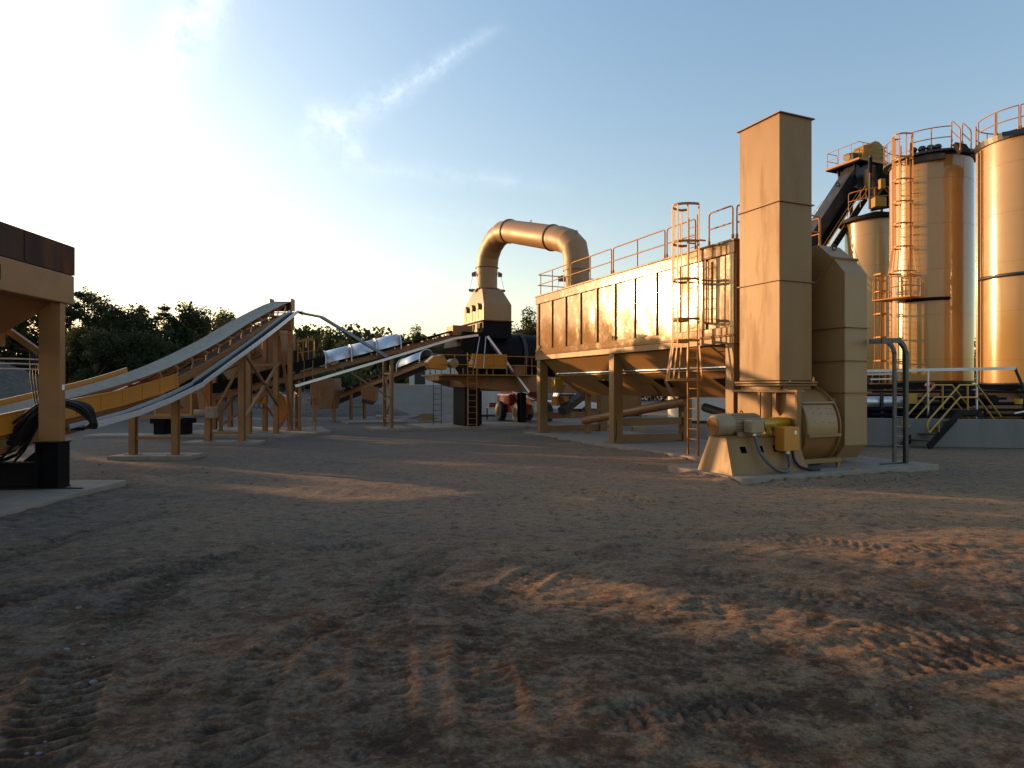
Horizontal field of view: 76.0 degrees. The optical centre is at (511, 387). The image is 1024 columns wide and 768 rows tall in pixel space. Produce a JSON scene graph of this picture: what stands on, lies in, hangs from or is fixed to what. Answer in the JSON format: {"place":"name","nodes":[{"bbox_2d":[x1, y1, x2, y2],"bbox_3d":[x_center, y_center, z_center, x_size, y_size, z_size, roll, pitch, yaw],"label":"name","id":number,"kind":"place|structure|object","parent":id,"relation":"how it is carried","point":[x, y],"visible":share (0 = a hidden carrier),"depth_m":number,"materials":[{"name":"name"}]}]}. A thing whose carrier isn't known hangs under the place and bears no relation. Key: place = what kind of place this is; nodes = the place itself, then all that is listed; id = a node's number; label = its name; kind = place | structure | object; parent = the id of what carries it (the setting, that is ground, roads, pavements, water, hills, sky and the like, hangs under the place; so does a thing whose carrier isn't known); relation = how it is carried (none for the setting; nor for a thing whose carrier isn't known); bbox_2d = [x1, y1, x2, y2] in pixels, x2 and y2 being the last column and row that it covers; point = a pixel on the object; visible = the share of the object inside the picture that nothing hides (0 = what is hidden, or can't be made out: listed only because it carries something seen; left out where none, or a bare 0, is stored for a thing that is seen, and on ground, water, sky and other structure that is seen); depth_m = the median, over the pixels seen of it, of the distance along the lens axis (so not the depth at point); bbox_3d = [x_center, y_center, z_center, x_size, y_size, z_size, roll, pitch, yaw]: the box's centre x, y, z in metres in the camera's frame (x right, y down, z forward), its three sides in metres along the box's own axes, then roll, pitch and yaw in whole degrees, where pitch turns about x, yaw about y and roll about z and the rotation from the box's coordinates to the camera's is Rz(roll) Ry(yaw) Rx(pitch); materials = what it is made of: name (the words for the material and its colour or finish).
{"place":"outdoors","nodes":[
{"label":"outdoors","id":0,"kind":"place"},
{"bbox_2d":[0,389,1023,767],"bbox_3d":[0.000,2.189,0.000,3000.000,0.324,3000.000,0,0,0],"label":"ground","id":1,"kind":"structure","parent":0,"point":[586,617],"depth_m":6.37,"materials":[{"name":"soil"}]},
{"bbox_2d":[0,361,38,399],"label":"gravel pile","id":2,"kind":"object","parent":1,"relation":"on","point":[14,382],"visible":0.29,"depth_m":42.01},
{"bbox_2d":[0,317,38,370],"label":"broadleaf tree","id":3,"kind":"object","parent":1,"relation":"on","point":[8,352],"visible":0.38,"depth_m":52.87,"materials":[{"name":"green plant"}]},
{"bbox_2d":[1,313,71,384],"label":"broadleaf tree","id":4,"kind":"object","parent":1,"relation":"on","point":[34,323],"visible":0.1,"depth_m":53.42,"materials":[{"name":"green plant"}]},
{"bbox_2d":[37,305,79,382],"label":"broadleaf tree","id":5,"kind":"object","parent":1,"relation":"on","point":[70,312],"visible":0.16,"depth_m":51.80,"materials":[{"name":"green plant"}]},
{"bbox_2d":[0,480,125,516],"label":"concrete pad","id":6,"kind":"object","parent":1,"relation":"on","point":[14,501],"visible":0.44,"depth_m":12.77,"materials":[{"name":"concrete"}]},
{"bbox_2d":[0,221,74,488],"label":"feed bin","id":7,"kind":"object","parent":6,"relation":"on","point":[37,273],"visible":0.99,"depth_m":13.48,"materials":[{"name":"metal"}]},
{"bbox_2d":[0,487,82,489],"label":"ground cable","id":8,"kind":"object","parent":6,"relation":"on","point":[43,488],"visible":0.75,"depth_m":13.29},
{"bbox_2d":[65,323,97,383],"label":"broadleaf tree","id":9,"kind":"object","parent":1,"relation":"on","point":[73,347],"visible":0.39,"depth_m":44.54,"materials":[{"name":"green plant"}]},
{"bbox_2d":[65,285,101,368],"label":"broadleaf tree","id":10,"kind":"object","parent":1,"relation":"on","point":[80,296],"visible":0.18,"depth_m":54.49,"materials":[{"name":"green plant"}]},
{"bbox_2d":[72,327,123,391],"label":"broadleaf tree","id":11,"kind":"object","parent":1,"relation":"on","point":[96,356],"visible":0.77,"depth_m":43.76,"materials":[{"name":"green plant"}]},
{"bbox_2d":[96,328,131,390],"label":"broadleaf tree","id":12,"kind":"object","parent":1,"relation":"on","point":[110,339],"visible":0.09,"depth_m":45.58,"materials":[{"name":"green plant"}]},
{"bbox_2d":[82,433,170,437],"bbox_3d":[-16.550,2.265,28.900,3.900,0.370,1.400,0,0,0],"label":"concrete pad","id":13,"kind":"object","parent":1,"relation":"on","point":[112,435],"visible":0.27,"depth_m":28.20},
{"bbox_2d":[139,393,198,434],"bbox_3d":[-15.075,1.165,29.150,2.250,1.830,1.300,0,0,0],"label":"hopper skid","id":14,"kind":"object","parent":13,"relation":"on","point":[160,420],"visible":0.57,"depth_m":28.60,"materials":[{"name":"beige paint"}]},
{"bbox_2d":[109,327,156,389],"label":"broadleaf tree","id":15,"kind":"object","parent":1,"relation":"on","point":[138,346],"visible":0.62,"depth_m":44.63,"materials":[{"name":"green plant"}]},
{"bbox_2d":[107,453,203,459],"bbox_3d":[-11.075,2.275,20.450,2.450,0.350,1.100,0,0,0],"label":"concrete pad","id":16,"kind":"object","parent":1,"relation":"on","point":[160,456],"visible":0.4,"depth_m":19.90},
{"bbox_2d":[140,331,175,375],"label":"broadleaf tree","id":17,"kind":"object","parent":1,"relation":"on","point":[156,345],"visible":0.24,"depth_m":45.88,"materials":[{"name":"green plant"}]},
{"bbox_2d":[151,303,186,345],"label":"broadleaf tree","id":18,"kind":"object","parent":1,"relation":"on","point":[168,316],"visible":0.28,"depth_m":53.88,"materials":[{"name":"green plant"}]},
{"bbox_2d":[123,410,218,420],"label":"gravel pile","id":19,"kind":"object","parent":1,"relation":"on","point":[150,413],"visible":0.03,"depth_m":43.56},
{"bbox_2d":[164,339,191,392],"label":"broadleaf tree","id":20,"kind":"object","parent":1,"relation":"on","point":[175,348],"visible":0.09,"depth_m":47.62,"materials":[{"name":"green plant"}]},
{"bbox_2d":[12,364,381,396],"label":"undergrowth","id":21,"kind":"object","parent":1,"relation":"on","point":[347,379],"visible":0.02,"depth_m":68.02,"materials":[{"name":"green plant"}]},
{"bbox_2d":[181,440,265,444],"bbox_3d":[-11.101,2.275,25.500,2.998,0.350,1.200,0,0,0],"label":"concrete pad","id":22,"kind":"object","parent":1,"relation":"on","point":[228,442],"visible":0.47,"depth_m":24.90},
{"bbox_2d":[211,307,235,326],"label":"broadleaf tree","id":23,"kind":"object","parent":1,"relation":"on","point":[214,315],"visible":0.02,"depth_m":89.36,"materials":[{"name":"green plant"}]},
{"bbox_2d":[180,427,330,437],"bbox_3d":[-11.901,2.270,31.500,6.598,0.360,5.800,0,0,0],"label":"concrete pad","id":24,"kind":"object","parent":1,"relation":"on","point":[257,432],"visible":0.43,"depth_m":30.15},
{"bbox_2d":[0,298,294,454],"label":"belt conveyor","id":25,"kind":"object","parent":24,"relation":"on","point":[149,382],"visible":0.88,"depth_m":22.21,"materials":[{"name":"metal"}]},
{"bbox_2d":[68,310,297,430],"bbox_3d":[-10.040,-1.264,22.654,0.382,4.550,15.073,0,0,0],"label":"cable tray","id":26,"kind":"object","parent":25,"relation":"attached to","point":[209,374],"visible":0.96,"depth_m":20.66,"materials":[{"name":"metal"}]},
{"bbox_2d":[0,399,97,461],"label":"cable bundle","id":27,"kind":"object","parent":26,"relation":"attached to","point":[24,430],"visible":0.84,"depth_m":13.98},
{"bbox_2d":[193,371,217,418],"bbox_3d":[-11.768,0.286,24.894,0.936,1.828,0.612,0,0,0],"label":"gear motor","id":28,"kind":"object","parent":25,"relation":"hanging from","point":[208,412],"visible":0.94,"depth_m":24.90,"materials":[{"name":"grey paint"}]},
{"bbox_2d":[196,323,294,428],"bbox_3d":[-12.700,-0.473,31.911,4.500,5.127,5.178,0,0,0],"label":"trestle","id":29,"kind":"object","parent":24,"relation":"on","point":[228,372],"visible":0.26,"depth_m":32.30,"materials":[{"name":"beige paint"}]},
{"bbox_2d":[279,392,287,427],"bbox_3d":[-11.288,1.130,32.300,0.775,1.780,0.687,0,0,0],"label":"drive guard","id":30,"kind":"object","parent":24,"relation":"on","point":[283,409],"visible":0.61,"depth_m":32.00,"materials":[{"name":"orange paint"}]},
{"bbox_2d":[294,338,314,430],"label":"access platform","id":31,"kind":"structure","parent":24,"relation":"on","point":[304,354],"depth_m":34.20,"materials":[{"name":"beige paint"}]},
{"bbox_2d":[306,383,320,430],"bbox_3d":[-9.525,0.961,31.625,0.723,2.278,0.550,0,0,0],"label":"valve post","id":32,"kind":"object","parent":24,"relation":"on","point":[316,400],"visible":0.98,"depth_m":31.57,"materials":[{"name":"metal"}]},
{"bbox_2d":[313,378,340,421],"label":"recycle bin","id":33,"kind":"object","parent":1,"relation":"on","point":[330,391],"visible":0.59,"depth_m":41.20,"materials":[{"name":"metal"}]},
{"bbox_2d":[293,389,409,416],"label":"gravel pile","id":34,"kind":"object","parent":1,"relation":"on","point":[374,409],"visible":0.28,"depth_m":49.89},
{"bbox_2d":[340,420,407,423],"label":"concrete pad","id":35,"kind":"object","parent":1,"relation":"on","point":[366,421],"visible":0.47,"depth_m":39.98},
{"bbox_2d":[339,349,444,419],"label":"belt conveyor","id":36,"kind":"object","parent":35,"relation":"on","point":[411,365],"visible":0.65,"depth_m":40.46,"materials":[{"name":"metal"}]},
{"bbox_2d":[360,387,378,404],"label":"catch hopper","id":37,"kind":"object","parent":36,"relation":"hanging from","point":[369,395],"visible":1,"depth_m":40.60,"materials":[{"name":"beige paint"}]},
{"bbox_2d":[218,383,557,414],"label":"gravel terrace","id":38,"kind":"structure","parent":1,"relation":"on","point":[413,399],"depth_m":59.43,"materials":[{"name":"gravel"}]},
{"bbox_2d":[65,290,124,383],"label":"broadleaf tree","id":39,"kind":"object","parent":38,"relation":"on","point":[96,311],"visible":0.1,"depth_m":52.53,"materials":[{"name":"green plant"}]},
{"bbox_2d":[78,305,133,391],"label":"broadleaf tree","id":40,"kind":"object","parent":38,"relation":"on","point":[111,318],"visible":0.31,"depth_m":49.97,"materials":[{"name":"green plant"}]},
{"bbox_2d":[111,303,163,341],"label":"broadleaf tree","id":41,"kind":"object","parent":38,"relation":"on","point":[128,317],"visible":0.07,"depth_m":51.54,"materials":[{"name":"green plant"}]},
{"bbox_2d":[128,312,174,354],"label":"broadleaf tree","id":42,"kind":"object","parent":38,"relation":"on","point":[149,326],"visible":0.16,"depth_m":49.53,"materials":[{"name":"green plant"}]},
{"bbox_2d":[164,300,211,365],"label":"broadleaf tree","id":43,"kind":"object","parent":38,"relation":"on","point":[191,322],"visible":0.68,"depth_m":54.53,"materials":[{"name":"green plant"}]},
{"bbox_2d":[199,305,222,336],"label":"broadleaf tree","id":44,"kind":"object","parent":38,"relation":"on","point":[208,318],"visible":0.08,"depth_m":57.84,"materials":[{"name":"green plant"}]},
{"bbox_2d":[217,373,226,402],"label":"broadleaf tree","id":45,"kind":"object","parent":38,"relation":"on","point":[221,377],"visible":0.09,"depth_m":51.40,"materials":[{"name":"green plant"}]},
{"bbox_2d":[212,310,233,399],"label":"broadleaf tree","id":46,"kind":"object","parent":38,"relation":"on","point":[224,318],"visible":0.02,"depth_m":62.06,"materials":[{"name":"green plant"}]},
{"bbox_2d":[295,337,310,370],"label":"broadleaf tree","id":47,"kind":"object","parent":38,"relation":"on","point":[300,344],"visible":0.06,"depth_m":94.85,"materials":[{"name":"green plant"}]},
{"bbox_2d":[305,334,321,356],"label":"broadleaf tree","id":48,"kind":"object","parent":38,"relation":"on","point":[316,343],"visible":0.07,"depth_m":99.53,"materials":[{"name":"green plant"}]},
{"bbox_2d":[315,328,336,357],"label":"broadleaf tree","id":49,"kind":"object","parent":38,"relation":"on","point":[327,346],"visible":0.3,"depth_m":97.17,"materials":[{"name":"green plant"}]},
{"bbox_2d":[328,339,354,371],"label":"broadleaf tree","id":50,"kind":"object","parent":38,"relation":"on","point":[339,345],"visible":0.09,"depth_m":89.42,"materials":[{"name":"green plant"}]},
{"bbox_2d":[353,354,381,378],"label":"broadleaf tree","id":51,"kind":"object","parent":38,"relation":"on","point":[371,370],"visible":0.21,"depth_m":94.12,"materials":[{"name":"green plant"}]},
{"bbox_2d":[369,333,396,375],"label":"broadleaf tree","id":52,"kind":"object","parent":38,"relation":"on","point":[379,367],"visible":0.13,"depth_m":87.65,"materials":[{"name":"green plant"}]},
{"bbox_2d":[409,367,457,384],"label":"site building","id":53,"kind":"structure","parent":38,"relation":"on","point":[417,379],"depth_m":74.00,"materials":[{"name":"metal"}]},
{"bbox_2d":[415,371,424,383],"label":"door","id":54,"kind":"structure","parent":53,"relation":"in","point":[419,379],"depth_m":73.97,"materials":[{"name":"metal"}]},
{"bbox_2d":[432,344,448,359],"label":"broadleaf tree","id":55,"kind":"object","parent":38,"relation":"on","point":[441,350],"visible":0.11,"depth_m":89.49,"materials":[{"name":"green plant"}]},
{"bbox_2d":[512,306,536,334],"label":"broadleaf tree","id":56,"kind":"object","parent":38,"relation":"on","point":[527,319],"visible":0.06,"depth_m":61.85,"materials":[{"name":"green plant"}]},
{"bbox_2d":[521,320,536,335],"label":"broadleaf tree","id":57,"kind":"object","parent":38,"relation":"on","point":[531,331],"visible":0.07,"depth_m":59.69,"materials":[{"name":"green plant"}]},
{"bbox_2d":[365,426,411,431],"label":"concrete pad","id":58,"kind":"object","parent":1,"relation":"on","point":[382,429],"visible":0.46,"depth_m":33.06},
{"bbox_2d":[213,325,471,431],"bbox_3d":[-8.619,-0.601,32.994,13.680,5.382,1.980,0,0,-24],"label":"belt conveyor","id":59,"kind":"object","parent":58,"relation":"on","point":[334,357],"visible":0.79,"depth_m":32.89,"materials":[{"name":"metal"}]},
{"bbox_2d":[252,395,267,408],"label":"junction boxes","id":60,"kind":"object","parent":59,"relation":"hanging from","point":[263,400],"visible":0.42,"depth_m":30.92,"materials":[{"name":"orange paint"}]},
{"bbox_2d":[298,310,389,357],"bbox_3d":[-8.211,-2.477,31.898,4.766,2.137,0.688,0,0,-39],"label":"cable tray","id":61,"kind":"object","parent":59,"relation":"attached to","point":[343,330],"visible":1,"depth_m":32.03,"materials":[{"name":"metal"}]},
{"bbox_2d":[295,334,478,386],"bbox_3d":[-6.115,-1.409,33.219,9.346,2.854,0.282,0,0,-24],"label":"cable tray","id":62,"kind":"object","parent":59,"relation":"attached to","point":[377,361],"visible":1,"depth_m":32.94,"materials":[{"name":"metal"}]},
{"bbox_2d":[399,323,432,383],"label":"broadleaf tree","id":63,"kind":"object","parent":1,"relation":"on","point":[416,334],"visible":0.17,"depth_m":79.54,"materials":[{"name":"green plant"}]},
{"bbox_2d":[418,413,432,420],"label":"timber stack","id":64,"kind":"object","parent":1,"relation":"on","point":[426,416],"visible":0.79,"depth_m":41.54,"materials":[{"name":"brown wood"}]},
{"bbox_2d":[406,422,524,430],"bbox_3d":[-2.636,2.265,36.298,5.500,0.370,4.100,0,0,-24],"label":"concrete pad","id":65,"kind":"object","parent":1,"relation":"on","point":[452,426],"visible":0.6,"depth_m":35.06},
{"bbox_2d":[480,390,501,415],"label":"shipping container","id":66,"kind":"object","parent":1,"relation":"on","point":[488,396],"visible":0.13,"depth_m":49.16,"materials":[{"name":"metal"}]},
{"bbox_2d":[495,391,552,421],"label":"telehandler","id":67,"kind":"object","parent":1,"relation":"on","point":[506,403],"visible":0.56,"depth_m":41.75,"materials":[{"name":"red paint"}]},
{"bbox_2d":[24,461,1023,765],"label":"loose stones","id":68,"kind":"object","parent":1,"relation":"on","point":[540,511],"visible":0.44,"depth_m":14.09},
{"bbox_2d":[536,393,596,414],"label":"pickup truck","id":69,"kind":"object","parent":1,"relation":"on","point":[581,406],"visible":0.2,"depth_m":49.60,"materials":[{"name":"white paint"}]},
{"bbox_2d":[502,420,644,428],"bbox_3d":[3.456,2.280,38.590,7.100,0.340,4.800,0,0,-24],"label":"concrete pad","id":70,"kind":"object","parent":1,"relation":"on","point":[531,424],"visible":0.14,"depth_m":37.96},
{"bbox_2d":[421,288,598,427],"bbox_3d":[1.569,-1.650,37.822,14.231,7.540,4.083,0,0,-24],"label":"drum mixer","id":71,"kind":"object","parent":70,"relation":"on","point":[478,363],"visible":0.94,"depth_m":35.53,"materials":[{"name":"black paint"}]},
{"bbox_2d":[487,336,529,392],"bbox_3d":[-0.232,-1.206,35.496,2.438,3.115,0.238,0,0,-11],"label":"cable tray","id":72,"kind":"object","parent":71,"relation":"attached to","point":[510,368],"visible":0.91,"depth_m":35.45,"materials":[{"name":"metal"}]},
{"bbox_2d":[469,219,589,291],"bbox_3d":[0.877,-6.650,33.554,1.980,4.780,9.563,0,0,-33],"label":"exhaust duct","id":73,"kind":"object","parent":71,"relation":"attached to","point":[570,244],"visible":0.83,"depth_m":32.39,"materials":[{"name":"metal"}]},
{"bbox_2d":[571,395,641,415],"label":"shipping container","id":74,"kind":"object","parent":1,"relation":"on","point":[631,401],"visible":0.11,"depth_m":49.69,"materials":[{"name":"metal"}]},
{"bbox_2d":[243,323,978,400],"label":"woods","id":75,"kind":"object","parent":1,"relation":"on","point":[366,334],"visible":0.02,"depth_m":112.71,"materials":[{"name":"green plant"}]},
{"bbox_2d":[523,429,707,461],"bbox_3d":[5.460,2.275,25.443,4.620,0.350,14.000,0,0,-24],"label":"concrete pad","id":76,"kind":"object","parent":1,"relation":"on","point":[674,448],"visible":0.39,"depth_m":24.39,"materials":[{"name":"concrete"}]},
{"bbox_2d":[535,202,820,455],"bbox_3d":[4.863,-1.679,25.012,4.899,7.558,13.010,0,0,-24],"label":"dust collector","id":77,"kind":"object","parent":76,"relation":"on","point":[668,326],"visible":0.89,"depth_m":23.16,"materials":[{"name":"beige paint"}]},
{"bbox_2d":[811,244,871,457],"bbox_3d":[8.572,-1.013,18.351,1.540,5.867,2.270,0,0,-24],"label":"inlet duct","id":78,"kind":"object","parent":77,"relation":"attached to","point":[839,328],"visible":0.73,"depth_m":17.56,"materials":[{"name":"metal"}]},
{"bbox_2d":[631,426,645,430],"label":"wood block","id":79,"kind":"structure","parent":1,"relation":"on","point":[638,428],"depth_m":31.26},
{"bbox_2d":[668,456,938,484],"bbox_3d":[7.708,2.250,17.273,6.770,0.400,2.670,0,0,-24],"label":"concrete pad","id":80,"kind":"object","parent":1,"relation":"on","point":[866,465],"visible":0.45,"depth_m":16.56,"materials":[{"name":"concrete"}]},
{"bbox_2d":[698,434,806,475],"bbox_3d":[5.930,1.611,16.160,2.380,0.873,1.220,0,0,-24],"label":"motor pedestal","id":81,"kind":"object","parent":80,"relation":"on","point":[733,455],"visible":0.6,"depth_m":15.68,"materials":[{"name":"beige paint"}]},
{"bbox_2d":[706,410,763,435],"bbox_3d":[5.541,0.888,15.892,1.509,0.633,0.843,0,0,-23],"label":"blower motor","id":82,"kind":"object","parent":81,"relation":"on","point":[737,424],"visible":0.99,"depth_m":15.67,"materials":[{"name":"grey paint"}]},
{"bbox_2d":[751,433,791,472],"bbox_3d":[6.279,1.569,15.642,1.031,0.945,0.450,0,0,-14],"label":"flexible conduit","id":83,"kind":"object","parent":82,"relation":"attached to","point":[769,464],"visible":0.98,"depth_m":15.54,"materials":[{"name":"metal"}]},
{"bbox_2d":[762,413,794,433],"bbox_3d":[6.634,0.920,16.523,0.960,0.600,0.600,0,0,-24],"label":"shaft guard","id":84,"kind":"object","parent":81,"relation":"on","point":[772,423],"visible":0.59,"depth_m":16.41,"materials":[{"name":"yellow paint"}]},
{"bbox_2d":[775,426,799,450],"bbox_3d":[6.673,1.504,15.960,0.500,1.088,0.383,0,0,-24],"label":"junction box","id":85,"kind":"object","parent":81,"relation":"attached to","point":[787,438],"visible":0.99,"depth_m":15.80,"materials":[{"name":"orange paint"}]},
{"bbox_2d":[784,427,799,450],"bbox_3d":[6.745,1.250,15.797,0.490,0.560,0.015,0,0,-24],"label":"box door","id":86,"kind":"structure","parent":85,"relation":"in","point":[791,440],"depth_m":15.78,"materials":[{"name":"orange paint"}]},
{"bbox_2d":[791,451,820,470],"bbox_3d":[7.172,1.799,15.979,0.732,0.526,0.117,0,0,-4],"label":"black conduit","id":87,"kind":"object","parent":85,"relation":"attached to","point":[798,464],"visible":0.94,"depth_m":15.94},
{"bbox_2d":[732,386,841,467],"bbox_3d":[7.317,1.040,17.554,1.440,2.190,2.422,0,0,-24],"label":"blower","id":88,"kind":"object","parent":80,"relation":"on","point":[814,410],"visible":0.7,"depth_m":16.79,"materials":[{"name":"beige paint"}]},
{"bbox_2d":[734,111,817,385],"bbox_3d":[7.167,-3.585,17.871,1.340,7.100,1.640,0,0,-24],"label":"exhaust stack","id":89,"kind":"object","parent":88,"relation":"on","point":[775,214],"visible":1,"depth_m":17.33,"materials":[{"name":"beige paint"}]},
{"bbox_2d":[869,338,908,464],"bbox_3d":[10.130,0.427,17.605,1.038,3.464,0.389,0,0,-24],"label":"cable ladder","id":90,"kind":"object","parent":80,"relation":"on","point":[889,342],"visible":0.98,"depth_m":17.64,"materials":[{"name":"metal"}]},
{"bbox_2d":[812,141,888,246],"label":"slat conveyor","id":91,"kind":"object","parent":1,"relation":"on","point":[863,177],"visible":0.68,"depth_m":42.79,"materials":[{"name":"metal"}]},
{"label":"concrete pad","id":92,"kind":"structure","parent":1,"relation":"on","visible":0},
{"bbox_2d":[668,397,724,422],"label":"shipping container","id":93,"kind":"object","parent":92,"relation":"on","point":[705,416],"visible":0.06,"depth_m":40.20,"materials":[{"name":"metal"}]},
{"bbox_2d":[839,211,888,389],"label":"storage silo","id":94,"kind":"object","parent":92,"relation":"on","point":[867,240],"visible":0.32,"depth_m":40.54,"materials":[{"name":"beige metal"}]},
{"bbox_2d":[869,125,975,389],"bbox_3d":[20.249,-4.998,32.500,5.102,14.396,4.100,0,0,0],"label":"storage silo","id":95,"kind":"object","parent":92,"relation":"on","point":[930,299],"visible":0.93,"depth_m":31.05,"materials":[{"name":"metal"}]},
{"bbox_2d":[867,384,1021,418],"bbox_3d":[17.796,1.005,28.020,11.200,2.250,1.640,0,0,3],"label":"asphalt tank","id":96,"kind":"object","parent":92,"relation":"on","point":[1011,397],"depth_m":27.22,"materials":[{"name":"beige paint"}]},
{"bbox_2d":[866,418,1023,448],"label":"containment wall","id":97,"kind":"structure","parent":92,"relation":"on","point":[987,433],"depth_m":23.90,"materials":[{"name":"concrete"}]},
{"bbox_2d":[867,367,1023,417],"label":"pipe rail","id":98,"kind":"object","parent":97,"relation":"on","point":[959,369],"visible":0.75,"depth_m":25.07,"materials":[{"name":"metal"}]},
{"bbox_2d":[867,382,1023,419],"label":"pump skid","id":99,"kind":"object","parent":92,"relation":"on","point":[879,405],"visible":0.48,"depth_m":25.75,"materials":[{"name":"black paint"}]},
{"bbox_2d":[902,384,1001,448],"bbox_3d":[16.532,1.072,24.563,4.370,2.363,0.980,0,0,-24],"label":"crossover stair","id":100,"kind":"object","parent":92,"relation":"on","point":[944,429],"visible":0.75,"depth_m":24.19,"materials":[{"name":"metal"}]},
{"bbox_2d":[974,103,1023,398],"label":"storage silo","id":101,"kind":"object","parent":92,"relation":"on","point":[999,249],"visible":0.93,"depth_m":27.66,"materials":[{"name":"metal"}]},
{"bbox_2d":[951,121,971,155],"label":"roof walkway","id":102,"kind":"structure","parent":101,"relation":"on","point":[961,148],"depth_m":29.99,"materials":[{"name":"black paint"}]},
{"bbox_2d":[0,0,1023,383],"label":"sky","id":103,"kind":"structure","parent":0,"point":[349,161],"materials":[{"name":"blue"}]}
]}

